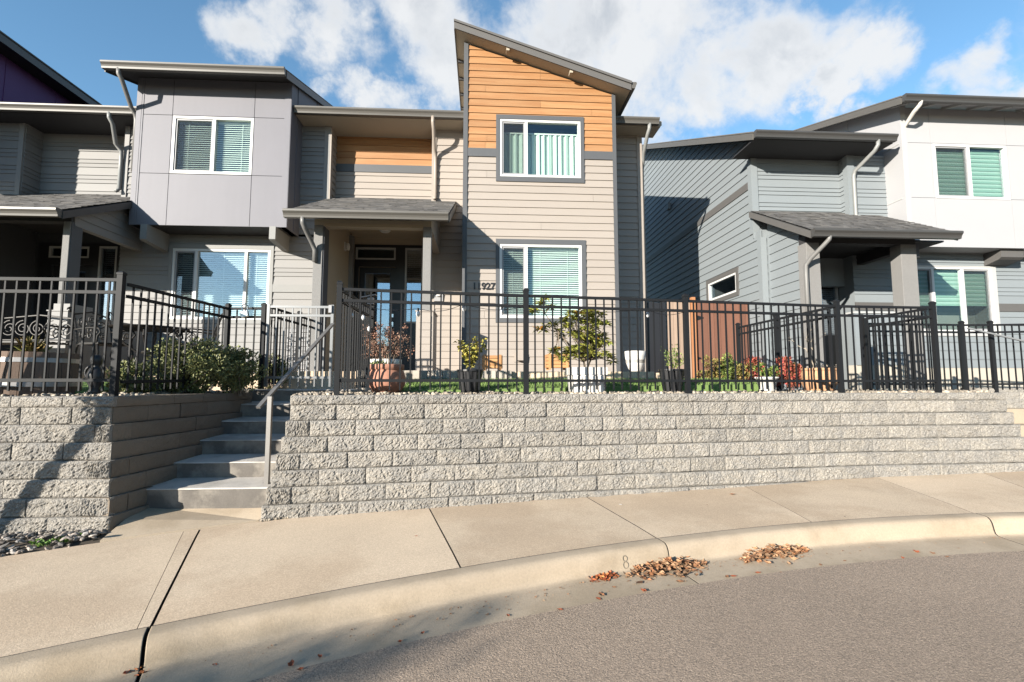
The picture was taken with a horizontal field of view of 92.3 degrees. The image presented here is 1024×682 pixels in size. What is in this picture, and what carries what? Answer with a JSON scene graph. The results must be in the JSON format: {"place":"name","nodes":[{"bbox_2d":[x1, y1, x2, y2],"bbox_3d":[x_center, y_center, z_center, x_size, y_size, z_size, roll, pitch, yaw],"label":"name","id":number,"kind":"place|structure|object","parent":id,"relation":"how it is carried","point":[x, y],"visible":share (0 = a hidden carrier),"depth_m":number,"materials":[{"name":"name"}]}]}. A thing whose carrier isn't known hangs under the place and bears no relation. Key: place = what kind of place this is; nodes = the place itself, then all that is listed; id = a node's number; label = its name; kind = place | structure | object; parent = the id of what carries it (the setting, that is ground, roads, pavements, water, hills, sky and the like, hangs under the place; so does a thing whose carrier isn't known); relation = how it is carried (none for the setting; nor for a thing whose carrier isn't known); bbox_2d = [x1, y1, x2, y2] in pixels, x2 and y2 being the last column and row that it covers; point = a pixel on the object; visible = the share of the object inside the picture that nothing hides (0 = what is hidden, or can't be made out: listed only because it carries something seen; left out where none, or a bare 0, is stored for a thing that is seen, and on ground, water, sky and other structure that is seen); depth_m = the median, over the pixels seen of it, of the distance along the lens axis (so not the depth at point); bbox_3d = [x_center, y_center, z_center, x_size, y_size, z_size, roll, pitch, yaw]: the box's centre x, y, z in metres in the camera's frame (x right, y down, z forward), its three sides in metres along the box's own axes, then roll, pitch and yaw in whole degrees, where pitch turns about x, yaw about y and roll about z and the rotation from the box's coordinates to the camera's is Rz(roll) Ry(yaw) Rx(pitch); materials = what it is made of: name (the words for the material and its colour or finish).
{"place":"outdoors","nodes":[
{"label":"outdoors","id":0,"kind":"place"},
{"bbox_2d":[0,532,109,556],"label":"planting bed","id":1,"kind":"object","parent":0,"point":[88,540],"depth_m":3.93,"materials":[{"name":"soil"}]},
{"bbox_2d":[0,528,106,556],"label":"river stones","id":2,"kind":"object","parent":1,"relation":"on","point":[29,535],"visible":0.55,"depth_m":3.96,"materials":[{"name":"grey stone"}]},
{"bbox_2d":[29,532,82,545],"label":"weeds","id":3,"kind":"object","parent":1,"relation":"on","point":[43,542],"visible":0.45,"depth_m":3.90,"materials":[{"name":"green plant"}]},
{"bbox_2d":[370,353,396,363],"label":"potted plant","id":4,"kind":"object","parent":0,"point":[377,362],"visible":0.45,"depth_m":5.50,"materials":[{"name":"green plant"}]},
{"bbox_2d":[0,471,1023,657],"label":"sidewalk","id":5,"kind":"structure","parent":0,"point":[56,597],"depth_m":3.81,"materials":[{"name":"concrete"}]},
{"bbox_2d":[0,0,1023,277],"label":"sky","id":6,"kind":"structure","parent":0,"point":[706,68],"materials":[{"name":"blue"}]},
{"bbox_2d":[220,385,959,446],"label":"yard","id":7,"kind":"structure","parent":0,"point":[836,388],"depth_m":10.10,"materials":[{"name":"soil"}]},
{"bbox_2d":[0,351,82,395],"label":"planter","id":8,"kind":"object","parent":7,"relation":"on","point":[39,368],"visible":0.7,"depth_m":4.82,"materials":[{"name":"grey concrete"}]},
{"bbox_2d":[8,335,52,351],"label":"potted plant","id":9,"kind":"object","parent":8,"relation":"on","point":[29,346],"visible":0.69,"depth_m":5.03,"materials":[{"name":"green plant"}]},
{"bbox_2d":[84,355,102,393],"bbox_3d":[-4.197,0.346,4.944,0.164,0.420,0.148,4,-7,-42],"label":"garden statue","id":10,"kind":"object","parent":7,"relation":"on","point":[97,371],"visible":0.72,"depth_m":4.92,"materials":[{"name":"black stone"}]},
{"bbox_2d":[0,392,252,535],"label":"retaining wall","id":11,"kind":"structure","parent":7,"relation":"on","point":[74,463],"depth_m":4.30,"materials":[{"name":"grey concrete"}]},
{"bbox_2d":[0,271,126,395],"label":"picket fence","id":12,"kind":"object","parent":11,"relation":"on","point":[119,292],"visible":0.99,"depth_m":4.56,"materials":[{"name":"metal"}]},
{"bbox_2d":[120,283,266,390],"bbox_3d":[-3.466,-0.007,5.575,0.566,1.140,1.774,0,-5,-3],"label":"picket fence","id":13,"kind":"object","parent":11,"relation":"on","point":[227,308],"visible":0.82,"depth_m":5.45,"materials":[{"name":"metal"}]},
{"bbox_2d":[240,303,248,317],"bbox_3d":[-3.483,-0.396,6.401,0.108,0.195,0.040,0,-5,-3],"label":"lantern","id":14,"kind":"object","parent":13,"relation":"hanging from","point":[243,314],"visible":1,"depth_m":6.38,"materials":[{"name":"metal"}]},
{"bbox_2d":[264,304,334,386],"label":"garden gate","id":15,"kind":"structure","parent":13,"relation":"attached to","point":[331,308],"depth_m":6.45,"materials":[{"name":"silver metal"}]},
{"bbox_2d":[211,345,268,396],"bbox_3d":[-3.413,0.366,6.125,0.712,0.654,0.500,0,-5,-3],"label":"bush","id":16,"kind":"object","parent":11,"relation":"on","point":[243,376],"visible":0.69,"depth_m":6.08,"materials":[{"name":"green plant"}]},
{"bbox_2d":[105,357,160,393],"bbox_3d":[-4.098,0.409,5.327,0.496,0.471,0.468,4,-6,-40],"label":"bush","id":17,"kind":"object","parent":7,"relation":"on","point":[123,376],"visible":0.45,"depth_m":5.27,"materials":[{"name":"green plant"}]},
{"bbox_2d":[82,372,276,390],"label":"patio","id":18,"kind":"structure","parent":7,"relation":"on","point":[211,387],"depth_m":8.66,"materials":[{"name":"concrete"}]},
{"bbox_2d":[2,314,74,352],"bbox_3d":[-7.491,0.006,7.500,1.136,0.916,0.616,0,-5,-3],"label":"garden bench","id":19,"kind":"object","parent":18,"relation":"on","point":[6,341],"visible":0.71,"depth_m":7.76,"materials":[{"name":"metal"}]},
{"bbox_2d":[67,307,135,369],"bbox_3d":[-6.555,-0.013,7.874,0.705,1.028,0.677,-1,-5,17],"label":"patio chair","id":20,"kind":"object","parent":18,"relation":"on","point":[97,343],"visible":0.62,"depth_m":7.79,"materials":[{"name":"metal"}]},
{"bbox_2d":[108,324,189,371],"bbox_3d":[-5.817,0.145,7.885,1.080,0.720,1.080,0,-5,-3],"label":"patio table","id":21,"kind":"object","parent":18,"relation":"on","point":[126,327],"visible":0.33,"depth_m":7.76,"materials":[{"name":"metal"}]},
{"bbox_2d":[0,60,354,372],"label":"townhouse","id":22,"kind":"structure","parent":18,"relation":"on","point":[190,180],"depth_m":9.72,"materials":[{"name":"paint"}]},
{"bbox_2d":[0,30,101,104],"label":"townhouse","id":23,"kind":"structure","parent":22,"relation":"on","point":[26,76],"depth_m":10.99,"materials":[{"name":"painted siding"},{"name":"metal"},{"name":"shingle"}]},
{"bbox_2d":[48,246,88,257],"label":"window","id":24,"kind":"structure","parent":22,"relation":"in","point":[84,250],"depth_m":10.17,"materials":[{"name":"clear glass"}]},
{"bbox_2d":[52,266,90,309],"bbox_3d":[-9.092,-0.426,10.423,0.770,2.209,0.860,0,-5,-3],"label":"door","id":25,"kind":"structure","parent":22,"relation":"in","point":[85,271],"depth_m":10.17,"materials":[{"name":"black glass"}]},
{"bbox_2d":[97,246,117,320],"bbox_3d":[-8.384,-1.162,10.396,0.557,1.765,0.522,0,-5,-3],"label":"window","id":26,"kind":"structure","parent":22,"relation":"in","point":[110,263],"depth_m":10.24,"materials":[{"name":"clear glass"}]},
{"bbox_2d":[170,116,253,174],"bbox_3d":[-5.810,-3.761,9.766,1.713,1.346,0.522,0,-5,-3],"label":"window","id":27,"kind":"structure","parent":22,"relation":"in","point":[200,145],"depth_m":9.65,"materials":[{"name":"glass"}]},
{"bbox_2d":[165,244,273,323],"bbox_3d":[-5.874,-1.123,10.134,2.110,1.634,0.534,0,-5,-3],"label":"window","id":28,"kind":"structure","parent":22,"relation":"in","point":[236,275],"depth_m":9.99,"materials":[{"name":"glass"}]},
{"bbox_2d":[175,313,224,347],"bbox_3d":[-5.123,0.003,8.068,0.704,1.028,0.678,3,-6,-32],"label":"patio chair","id":29,"kind":"object","parent":18,"relation":"on","point":[194,332],"visible":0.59,"depth_m":7.96,"materials":[{"name":"metal"}]},
{"bbox_2d":[286,329,309,370],"bbox_3d":[-3.932,0.308,9.177,0.399,1.043,0.425,0,-5,-3],"label":"air conditioner","id":30,"kind":"object","parent":18,"relation":"on","point":[294,348],"visible":0.11,"depth_m":8.99,"materials":[{"name":"grey plastic"}]},
{"bbox_2d":[145,337,233,393],"bbox_3d":[-3.752,0.305,5.757,0.916,0.716,0.726,2,-5,-21],"label":"bush","id":31,"kind":"object","parent":7,"relation":"on","point":[205,366],"visible":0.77,"depth_m":5.64,"materials":[{"name":"green plant"}]},
{"bbox_2d":[100,389,360,542],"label":"entrance steps","id":32,"kind":"structure","parent":7,"relation":"on","point":[218,481],"depth_m":4.80,"materials":[{"name":"concrete"}]},
{"bbox_2d":[256,323,334,483],"bbox_3d":[-2.328,0.674,5.489,0.149,1.929,1.411,-1,-5,8],"label":"handrail","id":33,"kind":"object","parent":32,"relation":"on","point":[268,398],"visible":0.82,"depth_m":4.81,"materials":[{"name":"metal"}]},
{"bbox_2d":[256,352,288,388],"bbox_3d":[-3.417,0.464,6.998,0.470,0.606,0.400,0,-5,-3],"label":"bush","id":34,"kind":"object","parent":7,"relation":"on","point":[270,386],"visible":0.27,"depth_m":6.96,"materials":[{"name":"green plant"}]},
{"bbox_2d":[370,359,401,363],"bbox_3d":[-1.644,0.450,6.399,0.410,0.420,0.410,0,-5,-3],"label":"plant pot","id":35,"kind":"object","parent":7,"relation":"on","point":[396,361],"visible":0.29,"depth_m":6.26,"materials":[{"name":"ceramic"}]},
{"bbox_2d":[370,364,405,392],"bbox_3d":[-1.389,0.425,5.461,0.412,0.330,0.412,0,-5,-3],"label":"plant pot","id":36,"kind":"object","parent":7,"relation":"on","point":[384,374],"visible":0.82,"depth_m":5.30,"materials":[{"name":"ceramic"}]},
{"bbox_2d":[360,321,414,360],"bbox_3d":[-1.619,0.015,6.429,0.692,0.538,0.603,0,-5,-3],"label":"dried shrub","id":37,"kind":"object","parent":36,"relation":"in","point":[384,346],"visible":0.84,"depth_m":6.38,"materials":[{"name":"brown plant"}]},
{"bbox_2d":[32,377,757,393],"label":"lawn","id":38,"kind":"structure","parent":7,"relation":"on","point":[483,386],"depth_m":6.29,"materials":[{"name":"green plant"}]},
{"bbox_2d":[741,356,763,379],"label":"shrub","id":39,"kind":"object","parent":38,"relation":"on","point":[754,360],"visible":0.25,"depth_m":7.12,"materials":[{"name":"red plant"}]},
{"bbox_2d":[278,370,659,391],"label":"patio","id":40,"kind":"structure","parent":7,"relation":"on","point":[415,374],"depth_m":7.20,"materials":[{"name":"concrete"}]},
{"bbox_2d":[268,308,312,384],"bbox_3d":[-3.320,0.110,7.713,0.060,1.190,2.304,0,-5,-3],"label":"picket fence","id":41,"kind":"object","parent":40,"relation":"on","point":[303,324],"visible":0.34,"depth_m":7.23,"materials":[{"name":"metal"}]},
{"bbox_2d":[282,19,661,371],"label":"townhouse","id":42,"kind":"structure","parent":40,"relation":"on","point":[521,170],"depth_m":9.76,"materials":[{"name":"beige"}]},
{"bbox_2d":[355,247,395,259],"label":"window","id":43,"kind":"structure","parent":42,"relation":"in","point":[370,253],"depth_m":11.12,"materials":[{"name":"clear glass"}]},
{"bbox_2d":[357,267,395,369],"bbox_3d":[-2.895,-0.420,10.792,0.778,2.259,0.860,0,-5,-3],"label":"door","id":44,"kind":"structure","parent":42,"relation":"in","point":[376,278],"depth_m":11.05,"materials":[{"name":"black glass"}]},
{"bbox_2d":[404,248,422,322],"bbox_3d":[-2.118,-1.167,10.770,0.578,1.823,0.522,0,-5,-3],"label":"window","id":45,"kind":"structure","parent":42,"relation":"in","point":[413,256],"depth_m":10.64,"materials":[{"name":"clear glass"}]},
{"bbox_2d":[496,114,584,182],"bbox_3d":[0.543,-3.768,9.938,1.801,1.371,0.534,0,-5,-3],"label":"window","id":46,"kind":"structure","parent":42,"relation":"in","point":[528,149],"depth_m":9.83,"materials":[{"name":"glass"}]},
{"bbox_2d":[496,239,585,322],"bbox_3d":[0.540,-1.131,9.713,1.796,1.639,0.534,0,-5,-3],"label":"window","id":47,"kind":"structure","parent":42,"relation":"in","point":[541,266],"depth_m":9.58,"materials":[{"name":"glass"}]},
{"bbox_2d":[647,302,666,372],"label":"wooden gate","id":48,"kind":"structure","parent":42,"relation":"attached to","point":[658,345],"depth_m":10.43,"materials":[{"name":"black wood"}]},
{"bbox_2d":[482,354,502,370],"bbox_3d":[-0.335,0.369,8.335,0.342,0.261,0.322,0,-5,-3],"label":"wooden crate","id":49,"kind":"object","parent":40,"relation":"on","point":[493,362],"visible":0.96,"depth_m":8.19,"materials":[{"name":"brown wood"}]},
{"bbox_2d":[545,353,569,369],"bbox_3d":[0.743,0.344,8.108,0.364,0.264,0.340,0,-5,-3],"label":"wooden crate","id":50,"kind":"object","parent":40,"relation":"on","point":[548,362],"visible":0.67,"depth_m":7.96,"materials":[{"name":"brown wood"}]},
{"bbox_2d":[625,351,645,371],"bbox_3d":[2.143,0.354,8.543,0.360,0.350,0.360,0,-5,-3],"label":"plant pot","id":51,"kind":"object","parent":40,"relation":"on","point":[634,362],"visible":0.83,"depth_m":8.41,"materials":[{"name":"white ceramic"}]},
{"bbox_2d":[457,369,483,392],"bbox_3d":[-0.484,0.475,5.681,0.312,0.288,0.312,0,-5,-3],"label":"plant pot","id":52,"kind":"object","parent":7,"relation":"on","point":[464,387],"visible":0.63,"depth_m":5.57,"materials":[{"name":"plastic"}]},
{"bbox_2d":[453,336,486,368],"bbox_3d":[-0.478,0.149,5.739,0.410,0.448,0.359,0,-5,-3],"label":"potted plant","id":53,"kind":"object","parent":52,"relation":"on","point":[473,352],"visible":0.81,"depth_m":5.68,"materials":[{"name":"yellow plant"}]},
{"bbox_2d":[1,389,989,521],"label":"pale gravel","id":54,"kind":"structure","parent":7,"relation":"on","point":[549,392],"depth_m":5.57,"materials":[{"name":"grey gravel"}]},
{"bbox_2d":[715,352,740,379],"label":"shrub","id":55,"kind":"object","parent":54,"relation":"on","point":[730,365],"visible":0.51,"depth_m":7.46,"materials":[{"name":"green plant"}]},
{"bbox_2d":[565,367,607,392],"bbox_3d":[0.875,0.474,5.823,0.420,0.315,0.420,0,-5,-3],"label":"planter","id":56,"kind":"object","parent":7,"relation":"on","point":[583,375],"visible":0.8,"depth_m":5.62,"materials":[{"name":"ceramic"}]},
{"bbox_2d":[529,294,619,366],"bbox_3d":[0.735,-0.087,5.865,1.142,0.917,0.617,0,-5,-3],"label":"rhododendron","id":57,"kind":"object","parent":56,"relation":"on","point":[583,345],"visible":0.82,"depth_m":5.83,"materials":[{"name":"green plant"}]},
{"bbox_2d":[261,391,1023,518],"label":"retaining wall","id":58,"kind":"structure","parent":7,"relation":"on","point":[344,454],"depth_m":5.28,"materials":[{"name":"grey concrete"}]},
{"bbox_2d":[340,291,374,390],"bbox_3d":[-1.826,0.010,5.831,0.060,1.170,1.442,0,-5,-3],"label":"picket fence","id":59,"kind":"object","parent":58,"relation":"on","point":[363,368],"visible":0.69,"depth_m":5.70,"materials":[{"name":"metal"}]},
{"bbox_2d":[361,294,376,304],"bbox_3d":[-1.893,-0.551,6.524,0.180,0.130,0.110,0,-5,-3],"label":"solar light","id":60,"kind":"object","parent":59,"relation":"attached to","point":[368,296],"visible":0.71,"depth_m":6.50,"materials":[{"name":"black metal"}]},
{"bbox_2d":[334,281,941,394],"bbox_3d":[1.816,0.021,5.721,7.380,1.170,0.164,1,-5,-10],"label":"picket fence","id":61,"kind":"object","parent":58,"relation":"on","point":[836,306],"visible":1,"depth_m":5.71,"materials":[{"name":"metal"}]},
{"bbox_2d":[345,302,681,330],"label":"string lights","id":62,"kind":"object","parent":61,"relation":"attached to","point":[464,309],"visible":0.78,"depth_m":5.46},
{"bbox_2d":[658,369,683,391],"bbox_3d":[2.038,0.514,6.261,0.335,0.310,0.335,0,-5,-3],"label":"plant pot","id":63,"kind":"object","parent":7,"relation":"on","point":[675,375],"visible":0.48,"depth_m":6.15,"materials":[{"name":"plastic"}]},
{"bbox_2d":[660,343,683,368],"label":"potted plant","id":64,"kind":"object","parent":63,"relation":"on","point":[675,363],"visible":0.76,"depth_m":6.26,"materials":[{"name":"green plant"}]},
{"bbox_2d":[697,355,725,378],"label":"shrub","id":65,"kind":"object","parent":7,"relation":"on","point":[715,374],"visible":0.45,"depth_m":7.62,"materials":[{"name":"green plant"}]},
{"bbox_2d":[690,297,748,378],"bbox_3d":[4.459,0.055,10.486,1.286,1.970,0.140,0,-5,-3],"label":"wooden fence","id":66,"kind":"object","parent":7,"relation":"on","point":[706,338],"visible":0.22,"depth_m":10.51,"materials":[{"name":"brown wood"}]},
{"bbox_2d":[667,302,691,377],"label":"wooden gate","id":67,"kind":"structure","parent":66,"relation":"attached to","point":[674,338],"depth_m":10.45,"materials":[{"name":"grey wood"}]},
{"bbox_2d":[730,361,756,379],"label":"shrub","id":68,"kind":"object","parent":7,"relation":"on","point":[739,371],"visible":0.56,"depth_m":7.05,"materials":[{"name":"yellow plant"}]},
{"bbox_2d":[754,377,778,390],"bbox_3d":[3.442,0.593,6.639,0.300,0.215,0.300,0,-5,-3],"label":"plant pot","id":69,"kind":"object","parent":7,"relation":"on","point":[770,386],"visible":0.41,"depth_m":6.54,"materials":[{"name":"ceramic"}]},
{"bbox_2d":[753,362,780,376],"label":"potted plant","id":70,"kind":"object","parent":69,"relation":"in","point":[762,373],"visible":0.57,"depth_m":6.61,"materials":[{"name":"green plant"}]},
{"bbox_2d":[735,307,832,389],"bbox_3d":[4.028,0.167,7.434,0.060,1.170,2.360,0,-5,-3],"label":"picket fence","id":71,"kind":"object","parent":7,"relation":"on","point":[776,338],"visible":0.53,"depth_m":7.31,"materials":[{"name":"metal"}]},
{"bbox_2d":[776,355,802,390],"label":"shrub","id":72,"kind":"object","parent":7,"relation":"on","point":[792,370],"visible":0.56,"depth_m":6.91,"materials":[{"name":"red plant"}]},
{"bbox_2d":[800,368,836,390],"bbox_3d":[4.221,0.543,6.759,0.456,0.335,0.456,0,-5,-3],"label":"plant pot","id":73,"kind":"object","parent":7,"relation":"on","point":[808,377],"visible":0.48,"depth_m":6.60,"materials":[{"name":"ceramic"}]},
{"bbox_2d":[788,327,835,367],"bbox_3d":[4.177,0.082,6.804,0.754,0.760,0.424,0,-5,-3],"label":"bare shrub","id":74,"kind":"object","parent":73,"relation":"in","point":[806,339],"visible":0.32,"depth_m":6.81,"materials":[{"name":"plant"}]},
{"bbox_2d":[642,93,1023,389],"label":"townhouse","id":75,"kind":"structure","parent":7,"relation":"on","point":[911,199],"depth_m":10.26,"materials":[{"name":"grey"}]},
{"bbox_2d":[706,267,739,300],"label":"window","id":76,"kind":"structure","parent":75,"relation":"in","point":[726,284],"depth_m":12.19,"materials":[{"name":"glass"}]},
{"bbox_2d":[824,288,828,333],"bbox_3d":[7.254,-0.432,10.996,0.405,2.458,0.860,0,-5,-3],"label":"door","id":77,"kind":"structure","parent":75,"relation":"in","point":[824,288],"depth_m":11.10,"materials":[{"name":"glass"}]},
{"bbox_2d":[821,287,838,334],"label":"window","id":78,"kind":"structure","parent":75,"relation":"in","point":[830,290],"depth_m":10.74,"materials":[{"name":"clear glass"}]},
{"bbox_2d":[917,265,1000,335],"bbox_3d":[9.276,-0.852,10.562,1.918,1.585,0.534,0,-5,-3],"label":"window","id":79,"kind":"structure","parent":75,"relation":"in","point":[958,292],"depth_m":10.45,"materials":[{"name":"glass"}]},
{"bbox_2d":[932,144,1010,199],"bbox_3d":[9.411,-3.451,10.345,1.799,1.350,0.522,0,-5,-3],"label":"window","id":80,"kind":"structure","parent":75,"relation":"in","point":[961,171],"depth_m":10.20,"materials":[{"name":"plastic"}]},
{"bbox_2d":[858,309,927,389],"bbox_3d":[5.388,0.126,6.957,0.060,1.170,1.139,0,-5,-3],"label":"picket fence","id":81,"kind":"object","parent":7,"relation":"on","point":[908,320],"visible":0.49,"depth_m":6.81,"materials":[{"name":"metal"}]},
{"bbox_2d":[862,318,873,388],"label":"garden gate","id":82,"kind":"structure","parent":81,"relation":"attached to","point":[864,323],"depth_m":7.07,"materials":[{"name":"black metal"}]},
{"bbox_2d":[960,388,1023,407],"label":"retaining wall","id":83,"kind":"structure","parent":7,"relation":"on","point":[1014,398],"depth_m":7.64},
{"bbox_2d":[958,321,1023,392],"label":"picket fence","id":84,"kind":"object","parent":83,"relation":"on","point":[990,325],"visible":0.91,"depth_m":7.71,"materials":[{"name":"metal"}]},
{"bbox_2d":[869,323,965,389],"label":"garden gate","id":85,"kind":"structure","parent":84,"relation":"attached to","point":[961,356],"depth_m":7.66,"materials":[{"name":"black metal"}]},
{"bbox_2d":[967,327,1023,341],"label":"handrail","id":86,"kind":"object","parent":84,"relation":"attached to","point":[995,334],"visible":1,"depth_m":7.54,"materials":[{"name":"silver metal"}]},
{"bbox_2d":[1006,408,1023,436],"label":"entrance steps","id":87,"kind":"structure","parent":7,"relation":"on","point":[1018,416],"depth_m":7.42,"materials":[{"name":"concrete"}]},
{"bbox_2d":[248,551,1023,681],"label":"road","id":88,"kind":"structure","parent":0,"point":[953,618],"depth_m":2.64,"materials":[{"name":"grey asphalt"}]},
{"label":"ground","id":89,"kind":"structure","parent":0,"visible":0},
{"bbox_2d":[0,512,1023,681],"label":"kerb","id":90,"kind":"structure","parent":89,"relation":"on","point":[180,651],"depth_m":3.05,"materials":[{"name":"concrete"}]},
{"bbox_2d":[123,665,148,675],"bbox_3d":[-1.864,1.626,2.435,0.125,0.028,0.097,0,-5,-3],"label":"leaf pile","id":91,"kind":"object","parent":90,"relation":"on","point":[140,670],"visible":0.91,"depth_m":2.42,"materials":[{"name":"brown plant"}]},
{"bbox_2d":[146,537,1010,676],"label":"leaf litter","id":92,"kind":"object","parent":90,"relation":"on","point":[573,585],"visible":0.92,"depth_m":3.21,"materials":[{"name":"brown plant"}]},
{"bbox_2d":[588,570,618,581],"bbox_3d":[0.628,1.647,3.450,0.253,0.036,0.152,0,-5,-3],"label":"leaf pile","id":93,"kind":"object","parent":90,"relation":"on","point":[603,576],"visible":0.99,"depth_m":3.44,"materials":[{"name":"brown plant"}]},
{"bbox_2d":[623,555,706,582],"bbox_3d":[1.159,1.627,3.608,0.767,0.093,0.509,0,-5,-3],"label":"leaf pile","id":94,"kind":"object","parent":90,"relation":"on","point":[668,563],"visible":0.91,"depth_m":3.54,"materials":[{"name":"brown plant"}]},
{"bbox_2d":[735,543,810,563],"bbox_3d":[2.066,1.630,3.866,0.831,0.086,0.411,3,-6,-35],"label":"leaf pile","id":95,"kind":"object","parent":90,"relation":"on","point":[762,553],"visible":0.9,"depth_m":3.79,"materials":[{"name":"brown plant"}]}
]}

